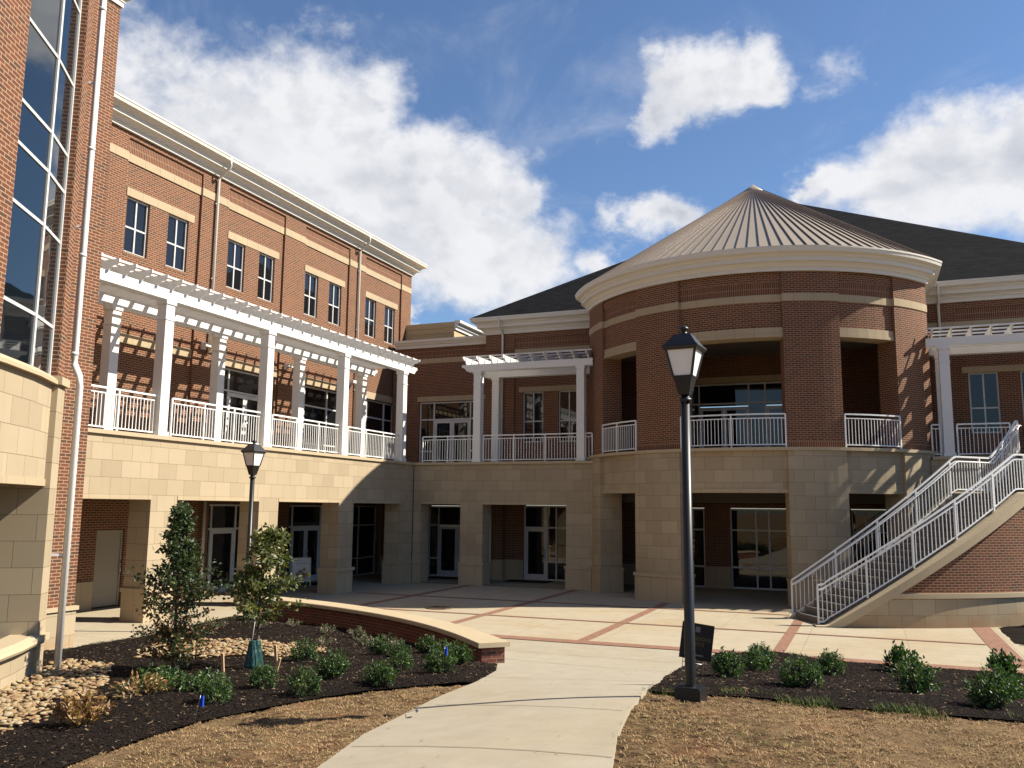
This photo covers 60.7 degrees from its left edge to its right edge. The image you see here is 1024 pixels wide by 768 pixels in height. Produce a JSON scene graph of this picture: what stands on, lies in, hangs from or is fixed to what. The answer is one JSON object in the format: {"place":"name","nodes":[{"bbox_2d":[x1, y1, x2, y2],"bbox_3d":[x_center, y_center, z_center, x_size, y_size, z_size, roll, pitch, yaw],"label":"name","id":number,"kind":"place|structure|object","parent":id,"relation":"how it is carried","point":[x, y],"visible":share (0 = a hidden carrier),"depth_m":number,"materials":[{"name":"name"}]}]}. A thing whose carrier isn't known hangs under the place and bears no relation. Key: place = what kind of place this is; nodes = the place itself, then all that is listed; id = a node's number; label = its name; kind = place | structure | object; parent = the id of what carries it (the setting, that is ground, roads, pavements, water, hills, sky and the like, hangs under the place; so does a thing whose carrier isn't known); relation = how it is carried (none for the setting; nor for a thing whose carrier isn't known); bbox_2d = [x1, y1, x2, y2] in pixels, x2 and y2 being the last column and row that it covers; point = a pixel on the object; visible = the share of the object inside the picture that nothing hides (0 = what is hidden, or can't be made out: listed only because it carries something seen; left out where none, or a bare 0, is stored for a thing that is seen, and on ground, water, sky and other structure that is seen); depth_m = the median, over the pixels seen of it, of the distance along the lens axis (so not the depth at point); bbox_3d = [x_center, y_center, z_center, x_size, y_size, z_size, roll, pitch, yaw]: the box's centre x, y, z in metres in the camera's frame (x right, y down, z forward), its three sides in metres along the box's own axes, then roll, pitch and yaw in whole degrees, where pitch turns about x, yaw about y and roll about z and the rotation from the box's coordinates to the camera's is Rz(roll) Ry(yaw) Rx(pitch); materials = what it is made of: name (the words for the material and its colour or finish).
{"place":"outdoors","nodes":[
{"label":"outdoors","id":0,"kind":"place"},
{"bbox_2d":[62,684,465,767],"bbox_3d":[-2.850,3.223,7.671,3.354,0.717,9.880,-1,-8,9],"label":"dry grass","id":1,"kind":"structure","parent":0,"point":[294,735],"depth_m":8.82,"materials":[{"name":"plant"}]},
{"bbox_2d":[291,557,310,586],"bbox_3d":[-7.699,6.851,31.814,0.680,1.075,0.729,3,-9,-20],"label":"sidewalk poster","id":2,"kind":"object","parent":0,"point":[299,565],"visible":0.83,"depth_m":31.60,"materials":[{"name":"white paper"}]},
{"bbox_2d":[317,638,717,767],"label":"path","id":3,"kind":"structure","parent":0,"point":[543,724],"depth_m":8.64,"materials":[{"name":"concrete"}]},
{"bbox_2d":[47,574,1023,671],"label":"plaza","id":4,"kind":"structure","parent":0,"point":[98,624],"depth_m":23.33,"materials":[{"name":"concrete"}]},
{"bbox_2d":[0,615,497,767],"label":"mulch bed","id":5,"kind":"object","parent":4,"relation":"on","point":[42,748],"visible":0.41,"depth_m":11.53,"materials":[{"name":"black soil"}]},
{"bbox_2d":[0,658,113,731],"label":"river rocks","id":6,"kind":"object","parent":5,"relation":"on","point":[10,706],"visible":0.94,"depth_m":11.95,"materials":[{"name":"beige stone"}]},
{"bbox_2d":[49,687,116,725],"bbox_3d":[-4.648,3.525,9.537,0.784,0.445,0.583,-6,-11,40],"label":"dead bush","id":7,"kind":"object","parent":5,"relation":"on","point":[78,712],"visible":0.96,"depth_m":9.47,"materials":[{"name":"brown plant"}]},
{"bbox_2d":[110,669,171,699],"bbox_3d":[-4.833,3.899,11.343,0.740,0.368,0.629,7,-11,-40],"label":"dead bush","id":8,"kind":"object","parent":5,"relation":"on","point":[148,684],"visible":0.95,"depth_m":11.28,"materials":[{"name":"brown plant"}]},
{"bbox_2d":[134,662,185,687],"bbox_3d":[-4.980,4.121,12.365,0.724,0.378,0.734,-3,-9,22],"label":"bush","id":9,"kind":"object","parent":5,"relation":"on","point":[169,674],"visible":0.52,"depth_m":12.33,"materials":[{"name":"green plant"}]},
{"bbox_2d":[119,500,245,670],"bbox_3d":[-5.113,3.156,13.538,1.816,2.704,1.421,-3,-9,22],"label":"evergreen tree","id":10,"kind":"object","parent":5,"relation":"on","point":[181,525],"visible":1,"depth_m":13.46,"materials":[{"name":"green plant"}]},
{"bbox_2d":[169,667,224,692],"bbox_3d":[-4.224,3.988,11.709,0.734,0.378,0.724,1,-8,-2],"label":"bush","id":11,"kind":"object","parent":5,"relation":"on","point":[196,680],"visible":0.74,"depth_m":11.62,"materials":[{"name":"green plant"}]},
{"bbox_2d":[194,670,235,703],"bbox_3d":[-3.621,3.710,10.675,0.463,0.410,0.604,1,-8,-4],"label":"shrub","id":12,"kind":"object","parent":5,"relation":"on","point":[213,691],"visible":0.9,"depth_m":10.62,"materials":[{"name":"green plant"}]},
{"bbox_2d":[134,638,326,658],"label":"river rocks","id":13,"kind":"object","parent":5,"relation":"on","point":[219,646],"visible":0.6,"depth_m":16.21,"materials":[{"name":"beige stone"}]},
{"bbox_2d":[236,440,266,621],"bbox_3d":[-6.110,3.434,20.365,0.430,4.260,0.430,-4,-9,27],"label":"lamp post","id":14,"kind":"object","parent":5,"relation":"on","point":[253,454],"visible":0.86,"depth_m":20.46,"materials":[{"name":"black metal"}]},
{"bbox_2d":[210,522,312,639],"bbox_3d":[-4.122,3.448,14.287,1.426,2.370,1.332,-4,-9,30],"label":"young maple","id":15,"kind":"object","parent":5,"relation":"on","point":[255,585],"visible":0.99,"depth_m":14.13,"materials":[{"name":"green plant"}]},
{"bbox_2d":[244,639,263,668],"bbox_3d":[-4.135,4.329,14.029,0.304,0.442,0.323,3,-8,-14],"label":"watering bag","id":16,"kind":"object","parent":15,"relation":"attached to","point":[254,655],"visible":0.95,"depth_m":13.94,"materials":[{"name":"green plastic"}]},
{"bbox_2d":[246,661,279,688],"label":"shrub","id":17,"kind":"object","parent":5,"relation":"on","point":[259,675],"visible":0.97,"depth_m":11.75,"materials":[{"name":"green plant"}]},
{"bbox_2d":[283,665,322,696],"bbox_3d":[-2.675,3.799,11.224,0.448,0.420,0.501,-6,-11,41],"label":"shrub","id":18,"kind":"object","parent":5,"relation":"on","point":[307,683],"visible":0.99,"depth_m":11.17,"materials":[{"name":"green plant"}]},
{"bbox_2d":[288,637,320,660],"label":"shrub","id":19,"kind":"object","parent":5,"relation":"on","point":[305,651],"visible":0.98,"depth_m":15.04,"materials":[{"name":"green plant"}]},
{"bbox_2d":[315,647,350,679],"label":"shrub","id":20,"kind":"object","parent":5,"relation":"on","point":[338,666],"visible":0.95,"depth_m":12.60,"materials":[{"name":"green plant"}]},
{"bbox_2d":[360,659,400,686],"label":"shrub","id":21,"kind":"object","parent":5,"relation":"on","point":[382,675],"visible":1,"depth_m":11.97,"materials":[{"name":"green plant"}]},
{"bbox_2d":[420,646,457,672],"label":"shrub","id":22,"kind":"object","parent":5,"relation":"on","point":[430,665],"visible":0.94,"depth_m":13.17,"materials":[{"name":"green plant"}]},
{"bbox_2d":[441,640,474,664],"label":"shrub","id":23,"kind":"object","parent":5,"relation":"on","point":[460,653],"visible":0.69,"depth_m":14.62,"materials":[{"name":"green plant"}]},
{"bbox_2d":[74,91,427,622],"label":"brick wing","id":24,"kind":"structure","parent":4,"relation":"on","point":[184,205],"depth_m":29.20,"materials":[{"name":"brown brick"}]},
{"bbox_2d":[91,530,122,608],"bbox_3d":[-11.562,5.258,24.944,0.160,2.150,0.980,-3,-9,22],"label":"door","id":25,"kind":"structure","parent":24,"relation":"in","point":[107,566],"depth_m":24.98,"materials":[{"name":"beige paint"}]},
{"bbox_2d":[88,384,156,432],"bbox_3d":[-9.907,0.559,20.864,0.055,1.060,3.844,-3,-9,22],"label":"balcony railing","id":26,"kind":"object","parent":24,"relation":"on","point":[117,410],"visible":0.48,"depth_m":21.49,"materials":[{"name":"metal"}]},
{"bbox_2d":[122,197,148,260],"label":"window","id":27,"kind":"structure","parent":24,"relation":"in","point":[137,211],"depth_m":26.56,"materials":[{"name":"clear glass"}]},
{"bbox_2d":[164,214,186,274],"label":"window","id":28,"kind":"structure","parent":24,"relation":"in","point":[177,227],"depth_m":28.10,"materials":[{"name":"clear glass"}]},
{"bbox_2d":[169,398,261,444],"bbox_3d":[-8.306,1.130,24.781,0.055,1.060,3.744,-3,-9,22],"label":"balcony railing","id":29,"kind":"object","parent":24,"relation":"on","point":[204,408],"visible":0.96,"depth_m":24.53,"materials":[{"name":"metal"}]},
{"bbox_2d":[208,529,233,592],"bbox_3d":[-9.776,5.955,29.437,0.130,2.085,1.160,-3,-9,22],"label":"door","id":30,"kind":"structure","parent":24,"relation":"in","point":[222,541],"depth_m":29.52,"materials":[{"name":"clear glass"}]},
{"bbox_2d":[206,504,239,589],"bbox_3d":[-9.561,5.634,30.132,0.092,2.940,3.080,-3,-9,22],"label":"window","id":31,"kind":"structure","parent":24,"relation":"in","point":[221,516],"depth_m":29.72,"materials":[{"name":"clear glass"}]},
{"bbox_2d":[225,240,243,294],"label":"window","id":32,"kind":"structure","parent":24,"relation":"in","point":[233,278],"depth_m":30.70,"materials":[{"name":"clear glass"}]},
{"bbox_2d":[226,392,244,443],"bbox_3d":[-9.603,1.402,30.403,0.130,2.155,0.885,-3,-9,22],"label":"door","id":33,"kind":"structure","parent":24,"relation":"in","point":[235,400],"depth_m":30.52,"materials":[{"name":"clear glass"}]},
{"bbox_2d":[221,368,258,441],"bbox_3d":[-9.479,1.064,30.873,0.092,2.980,2.880,-3,-9,22],"label":"window","id":34,"kind":"structure","parent":24,"relation":"in","point":[235,381],"depth_m":30.61,"materials":[{"name":"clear glass"}]},
{"bbox_2d":[243,395,257,444],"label":"door","id":35,"kind":"structure","parent":24,"relation":"in","point":[251,402],"depth_m":31.20,"materials":[{"name":"clear glass"}]},
{"bbox_2d":[96,253,419,461],"bbox_3d":[-8.503,-0.086,27.334,3.080,4.182,18.550,-3,-9,22],"label":"pergola","id":36,"kind":"object","parent":24,"relation":"on","point":[168,305],"visible":0.78,"depth_m":26.72,"materials":[{"name":"white paint"}]},
{"bbox_2d":[256,253,273,304],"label":"window","id":37,"kind":"structure","parent":24,"relation":"in","point":[265,275],"depth_m":32.24,"materials":[{"name":"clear glass"}]},
{"bbox_2d":[291,527,305,582],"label":"door","id":38,"kind":"structure","parent":24,"relation":"in","point":[299,534],"depth_m":33.50,"materials":[{"name":"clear glass"}]},
{"bbox_2d":[287,505,321,580],"bbox_3d":[-7.934,6.214,34.113,0.092,2.940,3.080,-3,-9,22],"label":"window","id":39,"kind":"structure","parent":24,"relation":"in","point":[299,515],"depth_m":33.85,"materials":[{"name":"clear glass"}]},
{"bbox_2d":[270,414,339,452],"bbox_3d":[-6.716,1.697,28.671,0.055,1.060,3.784,-3,-9,22],"label":"balcony railing","id":40,"kind":"object","parent":24,"relation":"on","point":[296,435],"visible":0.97,"depth_m":28.43,"materials":[{"name":"metal"}]},
{"bbox_2d":[303,272,317,319],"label":"window","id":41,"kind":"structure","parent":24,"relation":"in","point":[310,280],"depth_m":34.85,"materials":[{"name":"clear glass"}]},
{"bbox_2d":[304,527,319,581],"bbox_3d":[-7.815,6.655,34.235,0.130,2.085,0.900,-3,-9,22],"label":"door","id":42,"kind":"structure","parent":24,"relation":"in","point":[312,533],"depth_m":34.35,"materials":[{"name":"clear glass"}]},
{"bbox_2d":[302,386,336,453],"bbox_3d":[-7.796,1.664,34.992,0.092,2.980,2.880,-3,-9,22],"label":"window","id":43,"kind":"structure","parent":24,"relation":"in","point":[319,404],"depth_m":35.16,"materials":[{"name":"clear glass"}]},
{"bbox_2d":[327,283,340,327],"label":"window","id":44,"kind":"structure","parent":24,"relation":"in","point":[334,290],"depth_m":36.37,"materials":[{"name":"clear glass"}]},
{"bbox_2d":[352,506,375,575],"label":"window","id":45,"kind":"structure","parent":24,"relation":"in","point":[364,517],"depth_m":37.83,"materials":[{"name":"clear glass"}]},
{"bbox_2d":[364,298,375,339],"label":"window","id":46,"kind":"structure","parent":24,"relation":"in","point":[370,304],"depth_m":38.98,"materials":[{"name":"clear glass"}]},
{"bbox_2d":[347,426,398,459],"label":"balcony railing","id":47,"kind":"object","parent":24,"relation":"on","point":[383,447],"visible":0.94,"depth_m":32.37,"materials":[{"name":"metal"}]},
{"bbox_2d":[365,399,391,459],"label":"window","id":48,"kind":"structure","parent":24,"relation":"in","point":[378,414],"depth_m":39.37,"materials":[{"name":"clear glass"}]},
{"bbox_2d":[253,597,509,663],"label":"seat wall","id":49,"kind":"structure","parent":4,"relation":"on","point":[413,628],"depth_m":19.21,"materials":[{"name":"brick"}]},
{"bbox_2d":[578,603,668,640],"bbox_3d":[3.212,6.301,23.495,0.250,0.005,8.800,-3,-9,22],"label":"brick band","id":50,"kind":"object","parent":4,"relation":"on","point":[610,628],"visible":1,"depth_m":22.45,"materials":[{"name":"red brick"}]},
{"bbox_2d":[372,607,986,644],"bbox_3d":[2.330,6.193,22.803,17.790,0.001,0.150,-3,-9,22],"label":"brick band","id":51,"kind":"object","parent":4,"relation":"on","point":[681,626],"visible":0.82,"depth_m":21.67,"materials":[{"name":"red brick"}]},
{"bbox_2d":[379,204,1023,590],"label":"hipped hall","id":52,"kind":"structure","parent":4,"relation":"on","point":[486,526],"depth_m":33.51,"materials":[{"name":"brick"}]},
{"bbox_2d":[391,335,485,462],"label":"link building","id":53,"kind":"structure","parent":52,"relation":"attached to","point":[440,387],"depth_m":39.34,"materials":[{"name":"red brick"}]},
{"bbox_2d":[434,420,451,461],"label":"door","id":54,"kind":"structure","parent":53,"relation":"in","point":[442,427],"depth_m":39.08,"materials":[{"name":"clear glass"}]},
{"bbox_2d":[406,320,483,339],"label":"roof penthouse","id":55,"kind":"object","parent":53,"relation":"on","point":[457,328],"visible":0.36,"depth_m":41.22,"materials":[{"name":"beige paint"}]},
{"bbox_2d":[419,400,483,462],"bbox_3d":[-2.685,2.271,38.957,3.180,2.990,0.092,-3,-9,22],"label":"window","id":56,"kind":"structure","parent":53,"relation":"in","point":[430,412],"depth_m":39.29,"materials":[{"name":"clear glass"}]},
{"bbox_2d":[451,419,469,461],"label":"door","id":57,"kind":"structure","parent":53,"relation":"in","point":[459,427],"depth_m":38.75,"materials":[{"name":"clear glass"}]},
{"bbox_2d":[428,506,459,575],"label":"window","id":58,"kind":"structure","parent":52,"relation":"in","point":[438,515],"depth_m":37.68,"materials":[{"name":"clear glass"}]},
{"bbox_2d":[422,435,472,462],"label":"balcony railing","id":59,"kind":"object","parent":52,"relation":"on","point":[447,439],"visible":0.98,"depth_m":34.64,"materials":[{"name":"metal"}]},
{"bbox_2d":[438,526,457,575],"bbox_3d":[-2.747,7.140,37.384,0.860,2.105,0.130,-3,-9,22],"label":"door","id":60,"kind":"structure","parent":52,"relation":"in","point":[447,534],"depth_m":37.41,"materials":[{"name":"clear glass"}]},
{"bbox_2d":[462,349,592,461],"bbox_3d":[0.925,1.026,34.530,5.400,4.182,2.880,-3,-9,22],"label":"pergola","id":61,"kind":"object","parent":52,"relation":"on","point":[496,370],"visible":0.84,"depth_m":34.18,"materials":[{"name":"white paint"}]},
{"bbox_2d":[482,433,575,461],"bbox_3d":[0.663,2.434,33.363,3.884,1.060,0.055,-3,-9,22],"label":"balcony railing","id":62,"kind":"object","parent":52,"relation":"on","point":[544,447],"visible":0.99,"depth_m":33.36,"materials":[{"name":"metal"}]},
{"bbox_2d":[522,392,542,443],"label":"window","id":63,"kind":"structure","parent":52,"relation":"in","point":[533,401],"depth_m":37.00,"materials":[{"name":"clear glass"}]},
{"bbox_2d":[525,528,545,579],"bbox_3d":[0.975,6.974,35.887,0.910,2.085,0.130,-3,-9,22],"label":"door","id":64,"kind":"structure","parent":52,"relation":"in","point":[535,560],"depth_m":35.92,"materials":[{"name":"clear glass"}]},
{"bbox_2d":[524,506,565,580],"bbox_3d":[1.622,6.503,35.740,2.390,3.010,0.092,-3,-9,22],"label":"window","id":65,"kind":"structure","parent":52,"relation":"in","point":[552,518],"depth_m":35.74,"materials":[{"name":"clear glass"}]},
{"bbox_2d":[558,390,575,442],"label":"window","id":66,"kind":"structure","parent":52,"relation":"in","point":[567,399],"depth_m":36.43,"materials":[{"name":"clear glass"}]},
{"bbox_2d":[692,508,705,586],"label":"window","id":67,"kind":"structure","parent":52,"relation":"in","point":[698,519],"depth_m":33.50,"materials":[{"name":"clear glass"}]},
{"bbox_2d":[700,407,724,447],"bbox_3d":[7.810,1.987,34.049,0.910,2.155,0.130,-3,-9,22],"label":"door","id":68,"kind":"structure","parent":52,"relation":"in","point":[716,410],"depth_m":34.12,"materials":[{"name":"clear glass"}]},
{"bbox_2d":[690,381,781,447],"bbox_3d":[9.389,1.472,33.528,5.020,3.080,0.092,-3,-9,22],"label":"window","id":69,"kind":"structure","parent":52,"relation":"in","point":[757,395],"depth_m":33.84,"materials":[{"name":"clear glass"}]},
{"bbox_2d":[724,406,748,446],"bbox_3d":[8.678,1.952,33.743,0.910,2.155,0.050,-3,-9,22],"label":"door","id":70,"kind":"structure","parent":52,"relation":"in","point":[727,410],"depth_m":33.77,"materials":[{"name":"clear glass"}]},
{"bbox_2d":[730,509,787,590],"bbox_3d":[9.677,6.147,32.500,3.010,2.960,0.092,-3,-9,22],"label":"window","id":71,"kind":"structure","parent":52,"relation":"in","point":[759,561],"depth_m":32.66,"materials":[{"name":"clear glass"}]},
{"bbox_2d":[766,405,783,446],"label":"door","id":72,"kind":"structure","parent":52,"relation":"in","point":[776,408],"depth_m":33.25,"materials":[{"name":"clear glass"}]},
{"bbox_2d":[851,510,887,568],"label":"window","id":73,"kind":"structure","parent":52,"relation":"in","point":[860,519],"depth_m":31.36,"materials":[{"name":"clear glass"}]},
{"bbox_2d":[925,322,1023,455],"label":"pergola","id":74,"kind":"object","parent":52,"relation":"on","point":[942,350],"visible":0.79,"depth_m":28.22,"materials":[{"name":"white paint"}]},
{"bbox_2d":[956,422,1012,455],"bbox_3d":[14.920,1.760,27.634,1.524,1.060,0.055,-3,-9,22],"label":"balcony railing","id":75,"kind":"object","parent":52,"relation":"on","point":[962,453],"visible":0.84,"depth_m":27.70,"materials":[{"name":"metal"}]},
{"bbox_2d":[968,372,1003,434],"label":"window","id":76,"kind":"structure","parent":52,"relation":"in","point":[983,387],"depth_m":30.69,"materials":[{"name":"clear glass"}]},
{"bbox_2d":[490,634,1023,673],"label":"brick band","id":77,"kind":"object","parent":4,"relation":"on","point":[713,650],"visible":0.53,"depth_m":18.64,"materials":[{"name":"red brick"}]},
{"bbox_2d":[575,185,941,608],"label":"brick rotunda","id":78,"kind":"structure","parent":4,"relation":"on","point":[808,312],"depth_m":28.12,"materials":[{"name":"brick"}]},
{"bbox_2d":[602,420,636,453],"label":"balcony railing","id":79,"kind":"object","parent":78,"relation":"on","point":[617,437],"visible":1,"depth_m":30.45,"materials":[{"name":"metal"}]},
{"bbox_2d":[680,413,786,448],"bbox_3d":[6.939,1.488,27.617,3.312,1.060,0.258,-3,-9,23],"label":"balcony railing","id":80,"kind":"object","parent":78,"relation":"on","point":[731,427],"visible":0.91,"depth_m":27.48,"materials":[{"name":"metal"}]},
{"bbox_2d":[844,413,901,448],"bbox_3d":[11.279,1.478,27.243,2.051,1.060,0.129,3,-8,-15],"label":"balcony railing","id":81,"kind":"object","parent":78,"relation":"on","point":[887,445],"visible":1,"depth_m":27.20,"materials":[{"name":"metal"}]},
{"bbox_2d":[644,650,1023,720],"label":"mulch bed","id":82,"kind":"object","parent":4,"relation":"on","point":[967,712],"visible":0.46,"depth_m":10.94,"materials":[{"name":"brown wood"}]},
{"bbox_2d":[679,621,714,679],"bbox_3d":[2.398,3.511,11.332,0.466,0.846,0.026,-1,-8,14],"label":"yard sign","id":83,"kind":"object","parent":82,"relation":"on","point":[704,635],"visible":0.79,"depth_m":11.33,"materials":[{"name":"metal"}]},
{"bbox_2d":[708,646,745,677],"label":"shrub","id":84,"kind":"object","parent":82,"relation":"on","point":[723,664],"visible":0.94,"depth_m":12.67,"materials":[{"name":"green plant"}]},
{"bbox_2d":[740,648,772,671],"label":"shrub","id":85,"kind":"object","parent":82,"relation":"on","point":[758,660],"visible":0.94,"depth_m":14.44,"materials":[{"name":"green plant"}]},
{"bbox_2d":[776,653,825,688],"bbox_3d":[3.760,3.713,11.335,0.668,0.455,0.616,1,-8,-6],"label":"shrub","id":86,"kind":"object","parent":82,"relation":"on","point":[807,675],"visible":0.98,"depth_m":11.28,"materials":[{"name":"green plant"}]},
{"bbox_2d":[813,647,846,675],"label":"shrub","id":87,"kind":"object","parent":82,"relation":"on","point":[829,659],"visible":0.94,"depth_m":14.33,"materials":[{"name":"green plant"}]},
{"bbox_2d":[878,640,917,671],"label":"shrub","id":88,"kind":"object","parent":82,"relation":"on","point":[896,653],"visible":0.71,"depth_m":15.40,"materials":[{"name":"green plant"}]},
{"bbox_2d":[890,650,943,693],"bbox_3d":[5.261,3.750,11.331,0.634,0.550,0.660,-1,-8,14],"label":"shrub","id":89,"kind":"object","parent":82,"relation":"on","point":[919,680],"visible":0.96,"depth_m":11.24,"materials":[{"name":"green plant"}]},
{"bbox_2d":[961,663,1022,709],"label":"shrub","id":90,"kind":"object","parent":82,"relation":"on","point":[997,693],"visible":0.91,"depth_m":9.62,"materials":[{"name":"green plant"}]},
{"bbox_2d":[986,648,1023,681],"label":"shrub","id":91,"kind":"object","parent":82,"relation":"on","point":[1002,658],"visible":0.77,"depth_m":14.79,"materials":[{"name":"green plant"}]},
{"bbox_2d":[791,453,1023,627],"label":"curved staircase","id":92,"kind":"structure","parent":4,"relation":"on","point":[972,576],"depth_m":22.68,"materials":[{"name":"concrete"}]},
{"bbox_2d":[791,420,1020,617],"bbox_3d":[11.779,3.709,24.993,8.183,5.740,1.108,3,-8,-15],"label":"stair railing","id":93,"kind":"object","parent":92,"relation":"on","point":[948,470],"visible":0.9,"depth_m":24.49,"materials":[{"name":"metal"}]},
{"bbox_2d":[816,454,1023,623],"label":"stair railing","id":94,"kind":"object","parent":92,"relation":"on","point":[991,474],"visible":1,"depth_m":22.82,"materials":[{"name":"metal"}]},
{"bbox_2d":[973,627,1023,668],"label":"brick band","id":95,"kind":"object","parent":4,"relation":"on","point":[991,638],"visible":0.77,"depth_m":19.81,"materials":[{"name":"red brick"}]},
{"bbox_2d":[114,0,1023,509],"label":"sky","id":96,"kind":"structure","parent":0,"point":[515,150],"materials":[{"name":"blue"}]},
{"bbox_2d":[173,682,1022,728],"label":"ground","id":97,"kind":"structure","parent":0,"point":[962,717],"depth_m":11.28,"materials":[{"name":"black soil"}]},
{"bbox_2d":[0,0,130,688],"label":"glass stair tower","id":98,"kind":"structure","parent":97,"relation":"on","point":[58,60],"depth_m":13.63,"materials":[{"name":"red"}]},
{"bbox_2d":[613,691,1023,767],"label":"lawn","id":99,"kind":"structure","parent":0,"point":[763,726],"depth_m":7.68,"materials":[{"name":"plant"}]},
{"bbox_2d":[661,326,706,702],"bbox_3d":[2.006,1.425,10.004,0.430,4.260,0.430,-4,-9,27],"label":"lamp post","id":100,"kind":"object","parent":99,"relation":"on","point":[685,351],"visible":0.98,"depth_m":10.01,"materials":[{"name":"black metal"}]},
{"bbox_2d":[639,682,1023,722],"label":"dry grass","id":101,"kind":"structure","parent":99,"relation":"on","point":[826,703],"depth_m":9.43,"materials":[{"name":"plant"}]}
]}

